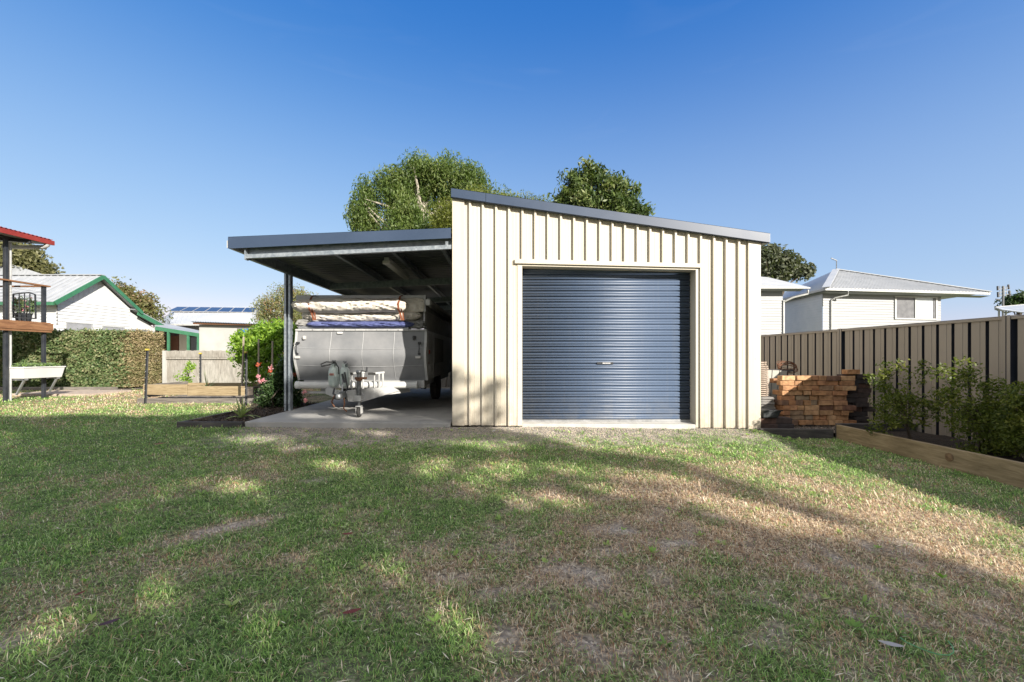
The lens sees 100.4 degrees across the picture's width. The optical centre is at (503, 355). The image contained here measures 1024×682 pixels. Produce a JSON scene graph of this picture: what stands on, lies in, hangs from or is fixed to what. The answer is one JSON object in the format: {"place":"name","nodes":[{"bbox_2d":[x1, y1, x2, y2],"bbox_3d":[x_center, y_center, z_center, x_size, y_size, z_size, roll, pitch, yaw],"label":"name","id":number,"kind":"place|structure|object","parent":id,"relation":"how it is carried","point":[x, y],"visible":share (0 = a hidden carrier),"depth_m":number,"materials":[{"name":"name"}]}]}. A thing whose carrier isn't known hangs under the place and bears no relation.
{"place":"outdoors","nodes":[
{"label":"outdoors","id":0,"kind":"place"},
{"bbox_2d":[12,390,131,396],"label":"paved path","id":1,"kind":"structure","parent":0,"point":[65,393],"depth_m":11.73,"materials":[{"name":"concrete"}]},
{"bbox_2d":[118,387,142,389],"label":"hedge soil","id":2,"kind":"structure","parent":0,"point":[129,388],"depth_m":13.66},
{"bbox_2d":[0,327,165,387],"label":"hedge","id":3,"kind":"object","parent":2,"relation":"on","point":[89,357],"visible":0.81,"depth_m":13.54,"materials":[{"name":"green plant"}]},
{"bbox_2d":[159,394,260,397],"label":"raised bed soil","id":4,"kind":"structure","parent":0,"point":[186,396],"depth_m":10.13,"materials":[{"name":"soil"}]},
{"bbox_2d":[143,384,187,394],"bbox_3d":[-7.632,0.771,9.625,0.984,0.234,0.050,0,0,0],"label":"bed sleeper","id":5,"kind":"object","parent":4,"relation":"on","point":[166,389],"visible":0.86,"depth_m":9.60,"materials":[{"name":"brown wood"}]},
{"bbox_2d":[147,381,187,396],"bbox_3d":[-8.099,0.805,10.280,0.050,0.290,1.240,0,0,0],"label":"bed sleeper","id":6,"kind":"object","parent":4,"relation":"on","point":[184,382],"visible":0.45,"depth_m":10.39,"materials":[{"name":"wood"}]},
{"bbox_2d":[187,386,244,395],"bbox_3d":[-6.470,0.801,9.627,1.325,0.210,0.046,0,0,0],"label":"bed sleeper","id":7,"kind":"object","parent":4,"relation":"on","point":[215,390],"visible":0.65,"depth_m":9.60,"materials":[{"name":"brown wood"}]},
{"bbox_2d":[188,383,257,386],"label":"bed sleeper","id":8,"kind":"object","parent":4,"relation":"on","point":[217,384],"visible":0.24,"depth_m":10.92,"materials":[{"name":"brown wood"}]},
{"bbox_2d":[241,337,244,385],"bbox_3d":[-6.247,0.292,10.200,0.081,1.477,0.030,0,0,0],"label":"garden stake","id":9,"kind":"object","parent":4,"relation":"on","point":[243,343],"visible":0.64,"depth_m":10.19,"materials":[{"name":"wood"}]},
{"bbox_2d":[247,386,262,395],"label":"bed sleeper","id":10,"kind":"object","parent":4,"relation":"on","point":[250,390],"visible":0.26,"depth_m":9.79,"materials":[{"name":"wood"}]},
{"bbox_2d":[159,306,280,329],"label":"solar house","id":11,"kind":"structure","parent":0,"point":[183,316],"depth_m":33.27,"materials":[{"name":"white metal"}]},
{"bbox_2d":[192,401,320,423],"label":"mulch chips","id":12,"kind":"object","parent":0,"point":[281,410],"visible":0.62,"depth_m":7.29,"materials":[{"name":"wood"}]},
{"bbox_2d":[229,397,259,417],"bbox_3d":[-4.093,0.819,6.733,0.477,0.380,0.472,0,0,0],"label":"spiky plant","id":13,"kind":"object","parent":12,"relation":"on","point":[241,412],"visible":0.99,"depth_m":6.71,"materials":[{"name":"green plant"}]},
{"bbox_2d":[253,355,308,408],"bbox_3d":[-4.000,0.569,8.180,1.861,1.234,0.875,0,0,31],"label":"rose bush","id":14,"kind":"object","parent":12,"relation":"on","point":[272,389],"visible":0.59,"depth_m":8.26,"materials":[{"name":"green plant"}]},
{"bbox_2d":[245,388,451,428],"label":"concrete slab","id":15,"kind":"structure","parent":0,"point":[417,408],"depth_m":7.24,"materials":[{"name":"concrete"}]},
{"bbox_2d":[227,228,451,410],"bbox_3d":[-2.457,-0.451,10.407,3.338,2.890,8.155,0,0,0],"label":"carport","id":16,"kind":"object","parent":15,"relation":"on","point":[346,263],"visible":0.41,"depth_m":7.65,"materials":[{"name":"grey metal"}]},
{"bbox_2d":[383,257,408,278],"bbox_3d":[-1.925,-1.550,7.705,0.120,0.115,1.490,0,0,0],"label":"ceiling light","id":17,"kind":"object","parent":16,"relation":"attached to","point":[394,267],"visible":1,"depth_m":7.44,"materials":[{"name":"white paint"}]},
{"bbox_2d":[291,295,451,416],"bbox_3d":[-2.519,-0.045,9.206,2.465,2.077,5.389,0,0,0],"label":"camper trailer","id":18,"kind":"object","parent":15,"relation":"on","point":[382,345],"visible":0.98,"depth_m":7.56,"materials":[{"name":"grey metal"}]},
{"bbox_2d":[328,360,338,386],"bbox_3d":[-2.791,0.302,6.997,0.174,0.446,0.180,0,0,0],"label":"gas bottle","id":19,"kind":"object","parent":18,"relation":"on","point":[333,377],"visible":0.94,"depth_m":6.94,"materials":[{"name":"green paint"}]},
{"bbox_2d":[339,361,349,387],"bbox_3d":[-2.631,0.315,7.050,0.174,0.446,0.174,0,0,0],"label":"gas bottle","id":20,"kind":"object","parent":18,"relation":"on","point":[344,368],"visible":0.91,"depth_m":7.00,"materials":[{"name":"green paint"}]},
{"bbox_2d":[0,377,1023,681],"bbox_3d":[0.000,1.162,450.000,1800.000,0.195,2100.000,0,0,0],"label":"ground","id":21,"kind":"structure","parent":0,"point":[616,591],"depth_m":2.35,"materials":[{"name":"plant"}]},
{"bbox_2d":[0,226,54,401],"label":"deck house","id":22,"kind":"structure","parent":21,"relation":"on","point":[8,324],"depth_m":9.97,"materials":[{"name":"grey paint"}]},
{"bbox_2d":[14,296,25,320],"bbox_3d":[-12.025,-1.147,10.595,0.395,0.654,0.242,0,0,45],"label":"flower pot","id":23,"kind":"object","parent":22,"relation":"on","point":[16,314],"visible":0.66,"depth_m":10.52,"materials":[{"name":"plastic"}]},
{"bbox_2d":[12,292,36,318],"bbox_3d":[-11.631,-1.210,10.350,0.568,0.659,0.025,0,0,0],"label":"metal railing","id":24,"kind":"object","parent":22,"relation":"on","point":[35,306],"visible":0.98,"depth_m":10.34,"materials":[{"name":"metal"}]},
{"bbox_2d":[20,297,36,320],"bbox_3d":[-11.842,-1.151,10.622,0.331,0.662,0.362,0,0,-39],"label":"flower pot","id":25,"kind":"object","parent":22,"relation":"on","point":[27,307],"visible":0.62,"depth_m":10.56,"materials":[{"name":"plastic"}]},
{"bbox_2d":[0,242,65,273],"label":"olive tree","id":26,"kind":"object","parent":21,"relation":"on","point":[32,260],"visible":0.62,"depth_m":31.53,"materials":[{"name":"green plant"}]},
{"bbox_2d":[8,361,65,394],"bbox_3d":[-11.454,0.513,10.416,0.538,0.849,0.972,0,0,0],"label":"planter trough","id":27,"kind":"object","parent":21,"relation":"on","point":[24,371],"visible":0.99,"depth_m":10.23,"materials":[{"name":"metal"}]},
{"bbox_2d":[0,387,117,390],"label":"garden edging","id":28,"kind":"object","parent":21,"relation":"on","point":[70,388],"visible":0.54,"depth_m":13.05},
{"bbox_2d":[0,265,164,360],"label":"gable house","id":29,"kind":"structure","parent":21,"relation":"on","point":[88,301],"depth_m":22.69,"materials":[{"name":"grey metal"}]},
{"bbox_2d":[66,322,92,330],"bbox_3d":[-21.957,-1.115,22.069,0.035,1.160,1.369,0,0,0],"label":"window","id":30,"kind":"structure","parent":29,"relation":"in","point":[73,325],"depth_m":21.96,"materials":[{"name":"metal"}]},
{"bbox_2d":[102,325,124,330],"bbox_3d":[-21.957,-1.054,24.007,0.035,1.160,1.390,0,0,0],"label":"window","id":31,"kind":"structure","parent":29,"relation":"in","point":[104,327],"depth_m":23.93,"materials":[{"name":"metal"}]},
{"bbox_2d":[109,276,173,327],"bbox_3d":[-25.700,-2.256,30.009,4.583,6.598,2.600,0,0,0],"label":"brownish tree","id":32,"kind":"object","parent":21,"relation":"on","point":[145,303],"visible":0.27,"depth_m":29.84,"materials":[{"name":"green plant"}]},
{"bbox_2d":[144,349,148,402],"bbox_3d":[-7.882,0.455,9.400,0.102,1.206,0.060,0,0,0],"label":"star picket","id":33,"kind":"object","parent":21,"relation":"on","point":[146,375],"visible":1,"depth_m":9.40,"materials":[{"name":"black metal"}]},
{"bbox_2d":[155,323,198,361],"bbox_3d":[-20.704,-0.539,27.020,4.301,3.337,2.160,0,0,0],"label":"verandah","id":34,"kind":"object","parent":21,"relation":"on","point":[178,338],"visible":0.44,"depth_m":27.88,"materials":[{"name":"green paint"}]},
{"bbox_2d":[162,336,178,350],"bbox_3d":[-21.814,-0.130,27.930,1.081,2.320,0.060,0,0,0],"label":"timber door","id":35,"kind":"structure","parent":34,"relation":"in","point":[174,340],"depth_m":27.90,"materials":[{"name":"wood"}]},
{"bbox_2d":[191,337,196,350],"bbox_3d":[-20.262,-0.578,27.915,0.418,1.216,0.070,0,0,0],"label":"window","id":36,"kind":"structure","parent":34,"relation":"in","point":[193,339],"depth_m":27.88,"materials":[{"name":"grey glass"}]},
{"bbox_2d":[173,360,196,382],"bbox_3d":[-9.838,0.604,13.183,0.605,0.961,0.455,0,0,0],"label":"young sapling","id":37,"kind":"object","parent":21,"relation":"on","point":[191,367],"visible":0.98,"depth_m":13.16,"materials":[{"name":"green plant"}]},
{"bbox_2d":[137,398,254,403],"bbox_3d":[-6.739,1.063,9.505,2.838,0.214,0.050,0,0,0],"label":"bed sleeper","id":38,"kind":"object","parent":21,"relation":"on","point":[194,400],"visible":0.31,"depth_m":9.48,"materials":[{"name":"wood"}]},
{"bbox_2d":[198,353,201,382],"bbox_3d":[-7.973,0.349,11.200,0.060,0.842,0.060,0,0,0],"label":"star picket","id":39,"kind":"object","parent":21,"relation":"on","point":[200,367],"visible":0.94,"depth_m":11.20,"materials":[{"name":"black metal"}]},
{"bbox_2d":[177,421,243,427],"bbox_3d":[-4.375,1.109,6.357,0.970,0.242,0.055,0,0,0],"label":"bed sleeper","id":40,"kind":"object","parent":21,"relation":"on","point":[213,424],"visible":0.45,"depth_m":6.33,"materials":[{"name":"wood"}]},
{"bbox_2d":[185,406,267,420],"bbox_3d":[-4.835,1.111,7.845,0.050,0.238,2.910,0,0,0],"label":"bed sleeper","id":41,"kind":"object","parent":21,"relation":"on","point":[230,412],"visible":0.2,"depth_m":7.16,"materials":[{"name":"wood"}]},
{"bbox_2d":[191,321,268,350],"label":"white outbuilding","id":42,"kind":"structure","parent":21,"relation":"on","point":[214,336],"depth_m":20.50,"materials":[{"name":"paint"}]},
{"bbox_2d":[244,351,247,405],"bbox_3d":[-5.445,0.514,9.000,0.060,1.200,0.060,0,0,0],"label":"star picket","id":43,"kind":"object","parent":21,"relation":"on","point":[245,352],"visible":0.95,"depth_m":8.98,"materials":[{"name":"black metal"}]},
{"bbox_2d":[226,317,297,391],"bbox_3d":[-6.072,0.107,10.927,2.102,2.202,1.187,0,0,0],"label":"lime shrub","id":44,"kind":"object","parent":21,"relation":"on","point":[266,334],"visible":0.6,"depth_m":10.70,"materials":[{"name":"green plant"}]},
{"bbox_2d":[249,281,318,348],"bbox_3d":[-7.870,-0.763,15.495,2.800,3.810,1.708,0,0,0],"label":"bottlebrush tree","id":45,"kind":"object","parent":21,"relation":"on","point":[268,314],"visible":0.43,"depth_m":15.29,"materials":[{"name":"green plant"}]},
{"bbox_2d":[162,350,449,386],"bbox_3d":[-6.282,0.527,14.575,10.696,1.406,0.110,0,0,0],"label":"paling fence","id":46,"kind":"object","parent":21,"relation":"on","point":[218,366],"visible":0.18,"depth_m":14.60,"materials":[{"name":"wood"}]},
{"bbox_2d":[342,146,512,231],"bbox_3d":[-3.387,-4.143,19.315,7.662,10.663,3.321,0,0,-11],"label":"weeping tree","id":47,"kind":"object","parent":21,"relation":"on","point":[414,190],"visible":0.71,"depth_m":18.69,"materials":[{"name":"green plant"}]},
{"bbox_2d":[428,182,551,231],"bbox_3d":[-0.456,-2.871,17.064,5.217,8.021,2.121,0,0,0],"label":"feathery tree","id":48,"kind":"object","parent":21,"relation":"on","point":[442,218],"visible":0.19,"depth_m":16.63,"materials":[{"name":"green plant"}]},
{"bbox_2d":[209,426,791,454],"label":"gravel","id":49,"kind":"structure","parent":21,"relation":"on","point":[485,429],"depth_m":6.04,"materials":[{"name":"stone"}]},
{"bbox_2d":[74,427,948,652],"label":"weeds","id":50,"kind":"object","parent":21,"relation":"on","point":[652,550],"visible":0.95,"depth_m":2.54,"materials":[{"name":"green plant"}]},
{"bbox_2d":[0,426,1023,681],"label":"grass clippings","id":51,"kind":"object","parent":21,"relation":"on","point":[514,580],"depth_m":1.95,"materials":[{"name":"plant"}]},
{"bbox_2d":[547,155,655,215],"bbox_3d":[3.256,-2.832,14.533,3.622,7.946,1.852,0,0,0],"label":"broadleaf tree","id":52,"kind":"object","parent":21,"relation":"on","point":[611,192],"visible":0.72,"depth_m":14.17,"materials":[{"name":"green plant"}]},
{"bbox_2d":[451,188,769,428],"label":"shed","id":53,"kind":"structure","parent":21,"relation":"on","point":[565,315],"depth_m":6.40,"materials":[{"name":"beige metal"}]},
{"bbox_2d":[521,264,689,421],"bbox_3d":[1.572,-0.191,6.587,2.620,2.447,0.046,0,0,0],"label":"roller door","id":54,"kind":"structure","parent":53,"relation":"in","point":[598,345],"depth_m":6.58,"materials":[{"name":"blue metal"}]},
{"bbox_2d":[761,277,809,334],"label":"weatherboard house","id":55,"kind":"structure","parent":21,"relation":"on","point":[772,313],"depth_m":27.68,"materials":[{"name":"wood"}]},
{"bbox_2d":[761,243,817,295],"bbox_3d":[22.242,-3.984,34.039,5.460,10.159,2.664,0,0,0],"label":"sparse tree","id":56,"kind":"object","parent":21,"relation":"on","point":[778,264],"visible":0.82,"depth_m":33.50,"materials":[{"name":"green plant"}]},
{"bbox_2d":[758,428,833,437],"bbox_3d":[4.236,1.196,6.200,0.998,0.269,0.060,0,0,6],"label":"dark sleeper","id":57,"kind":"object","parent":21,"relation":"on","point":[803,433],"visible":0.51,"depth_m":6.17,"materials":[{"name":"wood"}]},
{"bbox_2d":[835,423,916,436],"bbox_3d":[5.375,1.133,6.170,1.130,0.295,0.060,0,0,0],"label":"dark sleeper","id":58,"kind":"object","parent":21,"relation":"on","point":[859,425],"visible":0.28,"depth_m":6.14,"materials":[{"name":"wood"}]},
{"bbox_2d":[878,640,903,646],"bbox_3d":[1.490,1.109,1.642,0.075,0.010,0.020,0,0,31],"label":"fallen leaf","id":59,"kind":"object","parent":21,"relation":"on","point":[891,643],"visible":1,"depth_m":1.64,"materials":[{"name":"plant"}]},
{"bbox_2d":[761,315,1023,442],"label":"steel fence","id":60,"kind":"object","parent":21,"relation":"on","point":[994,346],"visible":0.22,"depth_m":6.17,"materials":[{"name":"metal"}]},
{"bbox_2d":[900,637,953,655],"bbox_3d":[1.660,1.122,1.644,0.185,0.012,0.094,0,0,0],"label":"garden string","id":61,"kind":"object","parent":21,"relation":"on","point":[933,652],"visible":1,"depth_m":1.62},
{"bbox_2d":[836,425,1023,488],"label":"pine sleeper","id":62,"kind":"object","parent":21,"relation":"on","point":[1005,471],"visible":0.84,"depth_m":4.61,"materials":[{"name":"wood"}]},
{"bbox_2d":[995,284,1010,315],"bbox_3d":[28.061,-2.401,24.000,0.808,3.183,0.100,0,0,0],"label":"television aerial","id":63,"kind":"object","parent":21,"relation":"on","point":[1004,291],"visible":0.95,"depth_m":23.98,"materials":[{"name":"metal"}]},
{"bbox_2d":[994,289,1023,314],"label":"round tree","id":64,"kind":"object","parent":21,"relation":"on","point":[1016,299],"visible":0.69,"depth_m":51.79,"materials":[{"name":"green plant"}]},
{"bbox_2d":[0,0,1023,328],"label":"sky","id":65,"kind":"structure","parent":0,"point":[138,138],"materials":[{"name":"blue"}]},
{"bbox_2d":[794,425,834,432],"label":"mulch ground","id":66,"kind":"structure","parent":0,"point":[829,427],"depth_m":6.68,"materials":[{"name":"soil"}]},
{"bbox_2d":[761,424,777,427],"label":"retaining block","id":67,"kind":"structure","parent":66,"relation":"on","point":[769,425],"depth_m":6.46,"materials":[{"name":"brick"}]},
{"bbox_2d":[761,417,776,423],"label":"retaining block","id":68,"kind":"structure","parent":67,"relation":"on","point":[768,420],"depth_m":6.46,"materials":[{"name":"brick"}]},
{"bbox_2d":[761,408,782,417],"bbox_3d":[4.048,0.881,6.565,0.293,0.117,0.310,0,0,0],"label":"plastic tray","id":69,"kind":"object","parent":68,"relation":"on","point":[769,413],"visible":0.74,"depth_m":6.42,"materials":[{"name":"plastic"}]},
{"bbox_2d":[767,370,786,404],"bbox_3d":[4.737,0.588,7.436,0.549,0.667,0.288,0,0,0],"label":"leaning board","id":70,"kind":"object","parent":66,"relation":"on","point":[773,374],"visible":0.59,"depth_m":7.50,"materials":[{"name":"white plastic"}]},
{"bbox_2d":[761,369,792,371],"bbox_3d":[4.889,0.272,7.685,0.558,0.034,0.130,0,0,0],"label":"timber plank","id":71,"kind":"object","parent":70,"relation":"on","point":[780,370],"visible":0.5,"depth_m":7.62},
{"bbox_2d":[776,361,797,373],"bbox_3d":[5.117,0.215,7.714,0.376,0.236,0.156,0,0,0],"label":"wire coil","id":72,"kind":"object","parent":71,"relation":"on","point":[783,364],"visible":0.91,"depth_m":7.71,"materials":[{"name":"metal"}]},
{"bbox_2d":[778,424,793,427],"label":"retaining block","id":73,"kind":"structure","parent":66,"relation":"on","point":[785,425],"depth_m":6.46,"materials":[{"name":"brick"}]},
{"bbox_2d":[776,416,791,423],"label":"retaining block","id":74,"kind":"structure","parent":73,"relation":"on","point":[783,420],"depth_m":6.46,"materials":[{"name":"concrete"}]},
{"bbox_2d":[804,419,812,424],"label":"brick","id":75,"kind":"object","parent":66,"relation":"on","point":[809,422],"visible":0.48,"depth_m":6.72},
{"bbox_2d":[804,415,812,419],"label":"brick","id":76,"kind":"object","parent":75,"relation":"on","point":[808,417],"visible":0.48,"depth_m":6.73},
{"bbox_2d":[803,410,818,414],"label":"brick","id":77,"kind":"object","parent":76,"relation":"on","point":[810,412],"visible":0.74,"depth_m":6.72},
{"bbox_2d":[804,405,818,409],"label":"brick","id":78,"kind":"object","parent":77,"relation":"on","point":[811,407],"visible":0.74,"depth_m":6.72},
{"bbox_2d":[813,420,827,424],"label":"brick","id":79,"kind":"object","parent":66,"relation":"on","point":[820,422],"visible":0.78,"depth_m":6.71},
{"bbox_2d":[828,420,842,424],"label":"brick","id":80,"kind":"object","parent":66,"relation":"on","point":[831,422],"visible":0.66,"depth_m":6.71,"materials":[{"name":"brick"}]},
{"bbox_2d":[826,415,835,419],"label":"brick","id":81,"kind":"object","parent":80,"relation":"on","point":[831,417],"visible":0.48,"depth_m":6.72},
{"bbox_2d":[819,410,832,414],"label":"brick","id":82,"kind":"object","parent":81,"relation":"on","point":[825,412],"visible":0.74,"depth_m":6.73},
{"bbox_2d":[819,405,832,409],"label":"brick","id":83,"kind":"object","parent":82,"relation":"on","point":[825,407],"visible":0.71,"depth_m":6.74,"materials":[{"name":"brick"}]},
{"bbox_2d":[817,400,832,404],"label":"brick","id":84,"kind":"object","parent":83,"relation":"on","point":[824,402],"visible":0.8,"depth_m":6.71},
{"bbox_2d":[817,395,832,399],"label":"brick","id":85,"kind":"object","parent":84,"relation":"on","point":[825,397],"visible":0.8,"depth_m":6.73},
{"bbox_2d":[835,415,847,419],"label":"brick","id":86,"kind":"object","parent":80,"relation":"on","point":[841,417],"visible":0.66,"depth_m":6.75,"materials":[{"name":"brick"}]},
{"bbox_2d":[833,410,839,414],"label":"brick","id":87,"kind":"object","parent":86,"relation":"on","point":[836,412],"visible":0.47,"depth_m":6.74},
{"bbox_2d":[833,405,842,409],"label":"brick","id":88,"kind":"object","parent":87,"relation":"on","point":[837,407],"visible":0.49,"depth_m":6.72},
{"bbox_2d":[832,400,847,404],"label":"brick","id":89,"kind":"object","parent":88,"relation":"on","point":[840,402],"visible":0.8,"depth_m":6.71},
{"bbox_2d":[833,395,845,399],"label":"brick","id":90,"kind":"object","parent":89,"relation":"on","point":[841,397],"visible":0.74,"depth_m":6.76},
{"bbox_2d":[830,390,846,395],"bbox_3d":[5.303,0.596,6.773,0.220,0.076,0.106,0,0,2],"label":"brick","id":91,"kind":"object","parent":90,"relation":"on","point":[836,393],"visible":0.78,"depth_m":6.72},
{"bbox_2d":[842,386,855,390],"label":"brick","id":92,"kind":"object","parent":91,"relation":"on","point":[849,388],"visible":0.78,"depth_m":6.72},
{"bbox_2d":[838,381,854,385],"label":"brick","id":93,"kind":"object","parent":92,"relation":"on","point":[846,383],"visible":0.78,"depth_m":6.72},
{"bbox_2d":[837,374,855,378],"bbox_3d":[5.519,0.338,6.884,0.226,0.075,0.115,0,0,-3],"label":"brick","id":94,"kind":"object","parent":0,"point":[847,375],"visible":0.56,"depth_m":6.83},
{"bbox_2d":[842,369,859,373],"bbox_3d":[5.537,0.262,6.811,0.220,0.076,0.106,0,0,-3],"label":"brick","id":95,"kind":"object","parent":94,"relation":"on","point":[849,371],"visible":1,"depth_m":6.76,"materials":[{"name":"brick"}]},
{"bbox_2d":[782,268,991,332],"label":"weatherboard house","id":96,"kind":"structure","parent":0,"point":[843,298],"depth_m":31.94,"materials":[{"name":"wood"}]},
{"bbox_2d":[894,296,937,319],"bbox_3d":[31.018,-3.569,32.116,3.797,1.749,0.068,0,0,-9],"label":"window","id":97,"kind":"structure","parent":96,"relation":"in","point":[910,307],"depth_m":32.10,"materials":[{"name":"glass"}]},
{"bbox_2d":[879,431,1023,462],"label":"garden soil","id":98,"kind":"structure","parent":0,"point":[942,440],"depth_m":5.55,"materials":[{"name":"soil"}]},
{"bbox_2d":[863,357,946,438],"bbox_3d":[5.158,0.576,5.536,1.066,1.113,0.539,0,0,0],"label":"shrub","id":99,"kind":"object","parent":98,"relation":"on","point":[896,400],"visible":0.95,"depth_m":5.47,"materials":[{"name":"green plant"}]},
{"bbox_2d":[925,355,1018,455],"bbox_3d":[5.288,0.602,4.742,1.182,1.223,0.564,0,0,0],"label":"shrub","id":100,"kind":"object","parent":98,"relation":"on","point":[979,427],"visible":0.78,"depth_m":4.72,"materials":[{"name":"green plant"}]},
{"bbox_2d":[985,381,1023,458],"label":"shrub","id":101,"kind":"object","parent":98,"relation":"on","point":[1011,426],"visible":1,"depth_m":4.37,"materials":[{"name":"green plant"}]},
{"bbox_2d":[994,304,1023,315],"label":"patio roof","id":102,"kind":"structure","parent":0,"point":[1016,308],"depth_m":16.11,"materials":[{"name":"white metal"}]},
{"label":"brick","id":103,"kind":"object","parent":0,"visible":0},
{"bbox_2d":[776,409,789,414],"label":"brick","id":104,"kind":"object","parent":103,"relation":"on","point":[785,412],"visible":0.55,"depth_m":6.72,"materials":[{"name":"brick"}]},
{"bbox_2d":[774,404,790,409],"bbox_3d":[4.448,0.827,6.820,0.111,0.076,0.229,0,0,-2],"label":"brick","id":105,"kind":"object","parent":104,"relation":"on","point":[783,407],"visible":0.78,"depth_m":6.74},
{"bbox_2d":[774,399,788,404],"bbox_3d":[4.426,0.750,6.829,0.111,0.076,0.229,0,0,0],"label":"brick","id":106,"kind":"object","parent":105,"relation":"on","point":[781,402],"visible":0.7,"depth_m":6.75,"materials":[{"name":"brick"}]},
{"bbox_2d":[777,395,794,399],"bbox_3d":[4.487,0.672,6.795,0.220,0.076,0.106,0,0,3],"label":"brick","id":107,"kind":"object","parent":106,"relation":"on","point":[785,397],"visible":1,"depth_m":6.75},
{"bbox_2d":[772,390,788,394],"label":"brick","id":108,"kind":"object","parent":107,"relation":"on","point":[780,392],"visible":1,"depth_m":6.77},
{"bbox_2d":[786,390,801,394],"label":"brick","id":109,"kind":"object","parent":107,"relation":"on","point":[795,392],"visible":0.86,"depth_m":6.73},
{"bbox_2d":[779,385,796,389],"bbox_3d":[4.503,0.514,6.769,0.220,0.076,0.112,0,0,1],"label":"brick","id":110,"kind":"object","parent":109,"relation":"on","point":[787,387],"visible":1,"depth_m":6.72,"materials":[{"name":"brick"}]},
{"bbox_2d":[777,380,793,384],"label":"brick","id":111,"kind":"object","parent":110,"relation":"on","point":[785,382],"visible":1,"depth_m":6.75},
{"bbox_2d":[794,385,811,389],"bbox_3d":[4.739,0.514,6.757,0.220,0.076,0.107,0,0,0],"label":"brick","id":112,"kind":"object","parent":109,"relation":"on","point":[803,387],"visible":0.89,"depth_m":6.71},
{"bbox_2d":[799,380,816,384],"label":"brick","id":113,"kind":"object","parent":112,"relation":"on","point":[808,382],"visible":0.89,"depth_m":6.74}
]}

